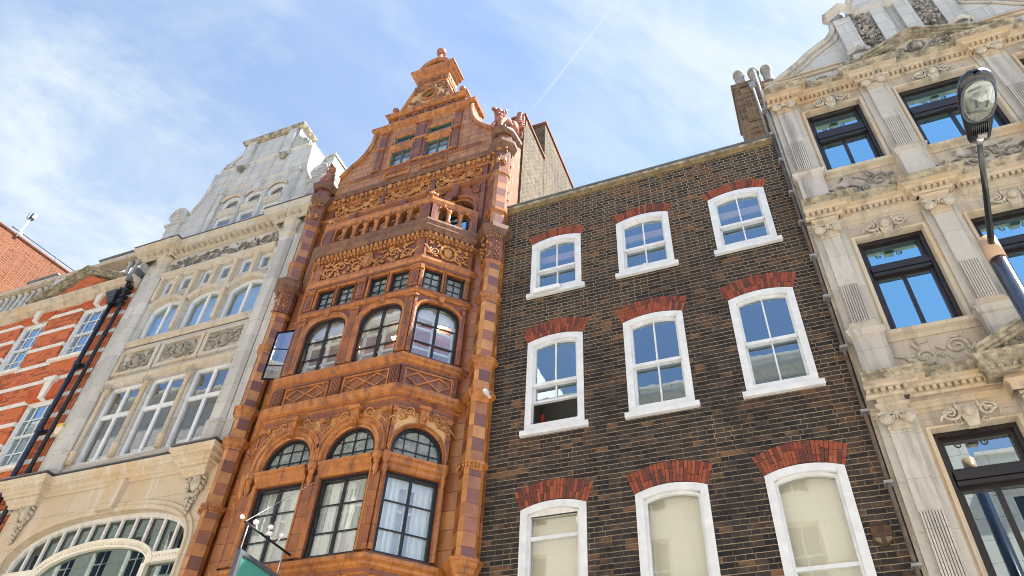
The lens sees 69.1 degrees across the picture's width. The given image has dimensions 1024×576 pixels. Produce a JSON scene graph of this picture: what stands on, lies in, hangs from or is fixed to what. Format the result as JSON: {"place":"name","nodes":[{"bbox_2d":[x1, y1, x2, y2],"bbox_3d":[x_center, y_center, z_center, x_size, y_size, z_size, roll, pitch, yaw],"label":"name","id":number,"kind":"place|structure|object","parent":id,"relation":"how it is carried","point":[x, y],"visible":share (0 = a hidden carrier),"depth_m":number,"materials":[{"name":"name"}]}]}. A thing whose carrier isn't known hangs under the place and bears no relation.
{"place":"outdoors","nodes":[
{"label":"outdoors","id":0,"kind":"place"},
{"bbox_2d":[0,0,844,271],"label":"sky","id":1,"kind":"structure","parent":0,"point":[117,117],"materials":[{"name":"blue"}]},
{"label":"pavement","id":2,"kind":"structure","parent":0,"visible":0},
{"bbox_2d":[0,221,69,303],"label":"orange brick building","id":3,"kind":"structure","parent":2,"relation":"on","point":[23,261],"depth_m":26.55,"materials":[{"name":"orange brick"}]},
{"bbox_2d":[12,213,74,270],"bbox_3d":[-16.260,0.296,29.613,0.250,1.257,8.505,-13,-46,17],"label":"roof floodlight","id":4,"kind":"object","parent":3,"relation":"on","point":[31,217],"visible":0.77,"depth_m":27.29,"materials":[{"name":"white metal"}]},
{"bbox_2d":[0,250,148,532],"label":"red brick house","id":5,"kind":"structure","parent":2,"relation":"on","point":[48,323],"depth_m":18.87,"materials":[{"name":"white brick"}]},
{"bbox_2d":[0,321,47,370],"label":"window","id":6,"kind":"structure","parent":5,"relation":"in","point":[29,335],"depth_m":19.40,"materials":[{"name":"white paint"}]},
{"bbox_2d":[0,398,76,497],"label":"window","id":7,"kind":"structure","parent":5,"relation":"in","point":[20,437],"depth_m":16.69,"materials":[{"name":"white paint"}]},
{"bbox_2d":[0,287,123,514],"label":"drainpipe","id":8,"kind":"object","parent":5,"relation":"attached to","point":[112,296],"visible":0.91,"depth_m":16.99,"materials":[{"name":"black metal"}]},
{"bbox_2d":[0,281,133,525],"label":"drainpipe","id":9,"kind":"object","parent":5,"relation":"attached to","point":[126,291],"visible":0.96,"depth_m":16.80,"materials":[{"name":"black metal"}]},
{"bbox_2d":[58,305,127,386],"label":"window","id":10,"kind":"structure","parent":5,"relation":"in","point":[80,335],"depth_m":18.75,"materials":[{"name":"glass"}]},
{"bbox_2d":[0,121,346,575],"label":"stone gabled house","id":11,"kind":"structure","parent":2,"relation":"on","point":[119,482],"depth_m":15.82,"materials":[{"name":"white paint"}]},
{"bbox_2d":[53,423,65,436],"bbox_3d":[-9.663,3.032,15.917,0.200,0.250,0.130,-13,-46,17],"label":"alarm box","id":12,"kind":"object","parent":11,"relation":"attached to","point":[59,428],"visible":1,"depth_m":15.87,"materials":[{"name":"yellow plastic"}]},
{"bbox_2d":[2,512,183,575],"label":"shop window","id":13,"kind":"structure","parent":11,"relation":"in","point":[137,544],"depth_m":13.27,"materials":[{"name":"grey glass"}]},
{"bbox_2d":[75,384,140,464],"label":"tall window","id":14,"kind":"structure","parent":11,"relation":"in","point":[113,422],"depth_m":16.00,"materials":[{"name":"white paint"}]},
{"bbox_2d":[139,301,179,338],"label":"arched window","id":15,"kind":"structure","parent":11,"relation":"in","point":[160,319],"depth_m":17.70,"materials":[{"name":"blue glass"}]},
{"bbox_2d":[162,281,173,294],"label":"small window","id":16,"kind":"structure","parent":11,"relation":"in","point":[169,284],"depth_m":18.50,"materials":[{"name":"grey glass"}]},
{"bbox_2d":[119,373,219,455],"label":"tall window","id":17,"kind":"structure","parent":11,"relation":"in","point":[157,413],"depth_m":15.66,"materials":[{"name":"white paint"}]},
{"bbox_2d":[178,275,192,289],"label":"small window","id":18,"kind":"structure","parent":11,"relation":"in","point":[185,282],"depth_m":18.34,"materials":[{"name":"grey glass"}]},
{"bbox_2d":[165,363,229,446],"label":"tall window","id":19,"kind":"structure","parent":11,"relation":"in","point":[217,377],"depth_m":15.12,"materials":[{"name":"white paint"}]},
{"bbox_2d":[179,290,219,327],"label":"arched window","id":20,"kind":"structure","parent":11,"relation":"in","point":[199,310],"depth_m":17.36,"materials":[{"name":"blue glass"}]},
{"bbox_2d":[200,270,211,283],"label":"small window","id":21,"kind":"structure","parent":11,"relation":"in","point":[207,274],"depth_m":18.15,"materials":[{"name":"grey glass"}]},
{"bbox_2d":[213,216,230,228],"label":"gable window","id":22,"kind":"structure","parent":11,"relation":"in","point":[226,218],"depth_m":19.79,"materials":[{"name":"white paint"}]},
{"bbox_2d":[217,264,231,279],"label":"small window","id":23,"kind":"structure","parent":11,"relation":"in","point":[225,270],"depth_m":17.99,"materials":[{"name":"glass"}]},
{"bbox_2d":[220,279,263,317],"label":"arched window","id":24,"kind":"structure","parent":11,"relation":"in","point":[243,298],"depth_m":17.00,"materials":[{"name":"blue glass"}]},
{"bbox_2d":[236,209,253,221],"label":"gable window","id":25,"kind":"structure","parent":11,"relation":"in","point":[249,211],"depth_m":19.56,"materials":[{"name":"white paint"}]},
{"bbox_2d":[239,259,252,273],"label":"small window","id":26,"kind":"structure","parent":11,"relation":"in","point":[246,264],"depth_m":17.80,"materials":[{"name":"glass"}]},
{"bbox_2d":[258,253,271,267],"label":"small window","id":27,"kind":"structure","parent":11,"relation":"in","point":[264,261],"depth_m":17.64,"materials":[{"name":"glass"}]},
{"bbox_2d":[259,201,277,214],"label":"gable window","id":28,"kind":"structure","parent":11,"relation":"in","point":[274,203],"depth_m":19.34,"materials":[{"name":"white paint"}]},
{"bbox_2d":[179,48,573,575],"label":"terracotta house","id":29,"kind":"structure","parent":2,"relation":"on","point":[367,399],"depth_m":12.93,"materials":[{"name":"orange brick"}]},
{"bbox_2d":[245,505,260,551],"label":"lower window","id":30,"kind":"structure","parent":29,"relation":"in","point":[260,505],"depth_m":11.74,"materials":[{"name":"black metal"}]},
{"bbox_2d":[242,484,301,563],"bbox_3d":[-3.528,3.595,11.101,0.910,1.250,0.255,-13,-46,17],"label":"lower window","id":31,"kind":"structure","parent":29,"relation":"in","point":[280,515],"depth_m":11.21,"materials":[{"name":"white glass"}]},
{"bbox_2d":[229,471,316,575],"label":"hanging sign","id":32,"kind":"object","parent":29,"relation":"attached to","point":[244,563],"visible":1,"depth_m":9.69,"materials":[{"name":"teal metal"}]},
{"bbox_2d":[265,440,309,470],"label":"fan window","id":33,"kind":"structure","parent":29,"relation":"in","point":[293,453],"depth_m":11.86,"materials":[{"name":"grey glass"}]},
{"bbox_2d":[295,318,344,374],"bbox_3d":[-3.374,1.087,13.451,0.890,1.250,0.190,-13,-46,17],"label":"upper window","id":34,"kind":"structure","parent":29,"relation":"in","point":[330,331],"depth_m":13.61,"materials":[{"name":"grey glass"}]},
{"bbox_2d":[316,290,333,309],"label":"leaded window","id":35,"kind":"structure","parent":29,"relation":"in","point":[324,301],"depth_m":14.32,"materials":[{"name":"clear glass"}]},
{"bbox_2d":[319,163,336,185],"bbox_3d":[-4.672,-2.706,18.732,0.565,0.802,0.548,-13,-46,17],"label":"griffin statue","id":36,"kind":"object","parent":29,"relation":"on","point":[329,176],"visible":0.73,"depth_m":18.60,"materials":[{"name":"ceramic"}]},
{"bbox_2d":[303,472,368,558],"bbox_3d":[-2.451,3.338,10.756,0.910,1.250,0.255,-13,-46,17],"label":"lower window","id":37,"kind":"structure","parent":29,"relation":"in","point":[337,526],"depth_m":10.82,"materials":[{"name":"white glass"}]},
{"bbox_2d":[336,285,354,304],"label":"leaded window","id":38,"kind":"structure","parent":29,"relation":"in","point":[345,294],"depth_m":14.17,"materials":[{"name":"glass"}]},
{"bbox_2d":[327,428,374,459],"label":"fan window","id":39,"kind":"structure","parent":29,"relation":"in","point":[357,441],"depth_m":11.52,"materials":[{"name":"grey glass"}]},
{"bbox_2d":[352,305,401,361],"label":"upper window","id":40,"kind":"structure","parent":29,"relation":"in","point":[372,319],"depth_m":13.26,"materials":[{"name":"glass"}]},
{"bbox_2d":[369,276,387,296],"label":"leaded window","id":41,"kind":"structure","parent":29,"relation":"in","point":[378,285],"depth_m":13.96,"materials":[{"name":"glass"}]},
{"bbox_2d":[390,271,408,291],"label":"leaded window","id":42,"kind":"structure","parent":29,"relation":"in","point":[399,281],"depth_m":13.83,"materials":[{"name":"glass"}]},
{"bbox_2d":[390,148,410,165],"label":"attic window","id":43,"kind":"structure","parent":29,"relation":"in","point":[401,159],"depth_m":18.50,"materials":[{"name":"green metal"}]},
{"bbox_2d":[372,471,437,563],"bbox_3d":[-1.561,3.339,10.694,0.870,1.250,0.255,19,-46,-15],"label":"lower window","id":44,"kind":"structure","parent":29,"relation":"in","point":[406,512],"depth_m":10.72,"materials":[{"name":"glass"}]},
{"bbox_2d":[391,429,440,463],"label":"fan window","id":45,"kind":"structure","parent":29,"relation":"in","point":[415,443],"depth_m":11.43,"materials":[{"name":"grey glass"}]},
{"bbox_2d":[421,269,441,291],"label":"leaded window","id":46,"kind":"structure","parent":29,"relation":"in","point":[431,280],"depth_m":13.76,"materials":[{"name":"grey glass"}]},
{"bbox_2d":[409,304,458,364],"bbox_3d":[-1.377,0.832,13.043,0.850,1.250,0.190,19,-46,-15],"label":"upper window","id":47,"kind":"structure","parent":29,"relation":"in","point":[449,320],"depth_m":13.18,"materials":[{"name":"grey glass"}]},
{"bbox_2d":[424,136,448,155],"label":"attic window","id":48,"kind":"structure","parent":29,"relation":"in","point":[437,148],"depth_m":18.19,"materials":[{"name":"green metal"}]},
{"bbox_2d":[444,277,463,299],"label":"leaded window","id":49,"kind":"structure","parent":29,"relation":"in","point":[453,287],"depth_m":13.87,"materials":[{"name":"clear glass"}]},
{"bbox_2d":[442,207,472,229],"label":"balcony window","id":50,"kind":"structure","parent":29,"relation":"in","point":[453,220],"depth_m":16.03,"materials":[{"name":"blue glass"}]},
{"bbox_2d":[483,388,490,398],"bbox_3d":[-0.388,1.669,11.733,0.060,0.050,0.220,-13,-46,17],"label":"security camera","id":51,"kind":"object","parent":29,"relation":"attached to","point":[485,391],"visible":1,"depth_m":11.68,"materials":[{"name":"white plastic"}]},
{"bbox_2d":[489,107,526,138],"bbox_3d":[-0.067,-3.862,17.317,0.690,0.977,0.668,-13,-46,17],"label":"griffin statue","id":52,"kind":"object","parent":29,"relation":"on","point":[518,124],"visible":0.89,"depth_m":17.23,"materials":[{"name":"stone"}]},
{"bbox_2d":[479,134,921,575],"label":"brick house","id":53,"kind":"structure","parent":2,"relation":"on","point":[684,402],"depth_m":10.93,"materials":[{"name":"brick"}]},
{"bbox_2d":[533,283,559,293],"bbox_3d":[0.628,0.035,13.162,0.480,0.092,0.130,-13,-46,17],"label":"folded cloth","id":54,"kind":"object","parent":53,"relation":"on","point":[546,288],"visible":1,"depth_m":13.11,"materials":[{"name":"white fabric"}]},
{"bbox_2d":[518,499,587,575],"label":"window","id":55,"kind":"structure","parent":53,"relation":"in","point":[553,541],"depth_m":10.11,"materials":[{"name":"white paint"}]},
{"bbox_2d":[519,332,588,437],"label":"window","id":56,"kind":"structure","parent":53,"relation":"in","point":[554,376],"depth_m":12.38,"materials":[{"name":"white paint"}]},
{"bbox_2d":[526,233,584,299],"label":"window","id":57,"kind":"structure","parent":53,"relation":"in","point":[562,266],"depth_m":13.94,"materials":[{"name":"white paint"}]},
{"bbox_2d":[615,211,678,279],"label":"window","id":58,"kind":"structure","parent":53,"relation":"in","point":[652,246],"depth_m":13.43,"materials":[{"name":"white paint"}]},
{"bbox_2d":[623,310,700,419],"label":"window","id":59,"kind":"structure","parent":53,"relation":"in","point":[658,369],"depth_m":11.95,"materials":[{"name":"white paint"}]},
{"bbox_2d":[635,482,720,575],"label":"window","id":60,"kind":"structure","parent":53,"relation":"in","point":[675,526],"depth_m":9.57,"materials":[{"name":"beige glass"}]},
{"bbox_2d":[707,187,782,256],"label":"window","id":61,"kind":"structure","parent":53,"relation":"in","point":[746,225],"depth_m":12.94,"materials":[{"name":"white paint"}]},
{"bbox_2d":[730,64,773,140],"bbox_3d":[5.302,-3.015,15.318,0.940,4.220,1.350,-13,-46,17],"label":"chimney stack","id":62,"kind":"object","parent":53,"relation":"on","point":[752,120],"visible":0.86,"depth_m":15.60,"materials":[{"name":"brick"}]},
{"bbox_2d":[728,287,825,399],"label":"window","id":63,"kind":"structure","parent":53,"relation":"in","point":[775,354],"depth_m":11.47,"materials":[{"name":"white paint"}]},
{"bbox_2d":[764,463,876,575],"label":"window","id":64,"kind":"structure","parent":53,"relation":"in","point":[819,530],"depth_m":8.99,"materials":[{"name":"glass"}]},
{"bbox_2d":[753,69,921,575],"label":"drainpipe","id":65,"kind":"object","parent":53,"relation":"attached to","point":[916,566],"visible":0.99,"depth_m":10.27,"materials":[{"name":"grey metal"}]},
{"bbox_2d":[870,525,892,546],"bbox_3d":[4.218,2.824,8.463,0.220,0.240,0.052,-13,-46,17],"label":"shield plaque","id":66,"kind":"object","parent":53,"relation":"attached to","point":[882,535],"visible":1,"depth_m":8.46,"materials":[{"name":"paint"}]},
{"bbox_2d":[761,0,1023,575],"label":"stone house","id":67,"kind":"structure","parent":2,"relation":"on","point":[879,150],"depth_m":10.98,"materials":[{"name":"stone"}]},
{"bbox_2d":[807,104,883,169],"bbox_3d":[5.858,-2.567,13.089,0.920,1.810,0.127,-13,-46,17],"label":"window","id":68,"kind":"structure","parent":67,"relation":"in","point":[844,136],"depth_m":13.16,"materials":[{"name":"blue glass"}]},
{"bbox_2d":[857,230,962,328],"bbox_3d":[5.688,-0.054,10.688,0.920,1.890,0.130,-13,-46,17],"label":"window","id":69,"kind":"structure","parent":67,"relation":"in","point":[911,288],"depth_m":10.75,"materials":[{"name":"blue glass"}]},
{"bbox_2d":[898,76,1010,144],"bbox_3d":[7.450,-2.947,12.579,1.260,1.810,0.127,-13,-46,17],"label":"window","id":70,"kind":"structure","parent":67,"relation":"in","point":[934,109],"depth_m":12.74,"materials":[{"name":"blue glass"}]},
{"bbox_2d":[932,422,1023,575],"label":"window","id":71,"kind":"structure","parent":67,"relation":"in","point":[984,465],"depth_m":9.30,"materials":[{"name":"brown metal"}]},
{"bbox_2d":[970,207,1023,284],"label":"window","id":72,"kind":"structure","parent":67,"relation":"in","point":[1008,226],"depth_m":10.71,"materials":[{"name":"blue glass"}]},
{"bbox_2d":[956,67,1023,322],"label":"street lamp","id":73,"kind":"object","parent":2,"relation":"on","point":[976,94],"visible":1,"depth_m":7.22,"materials":[{"name":"black metal"}]}
]}

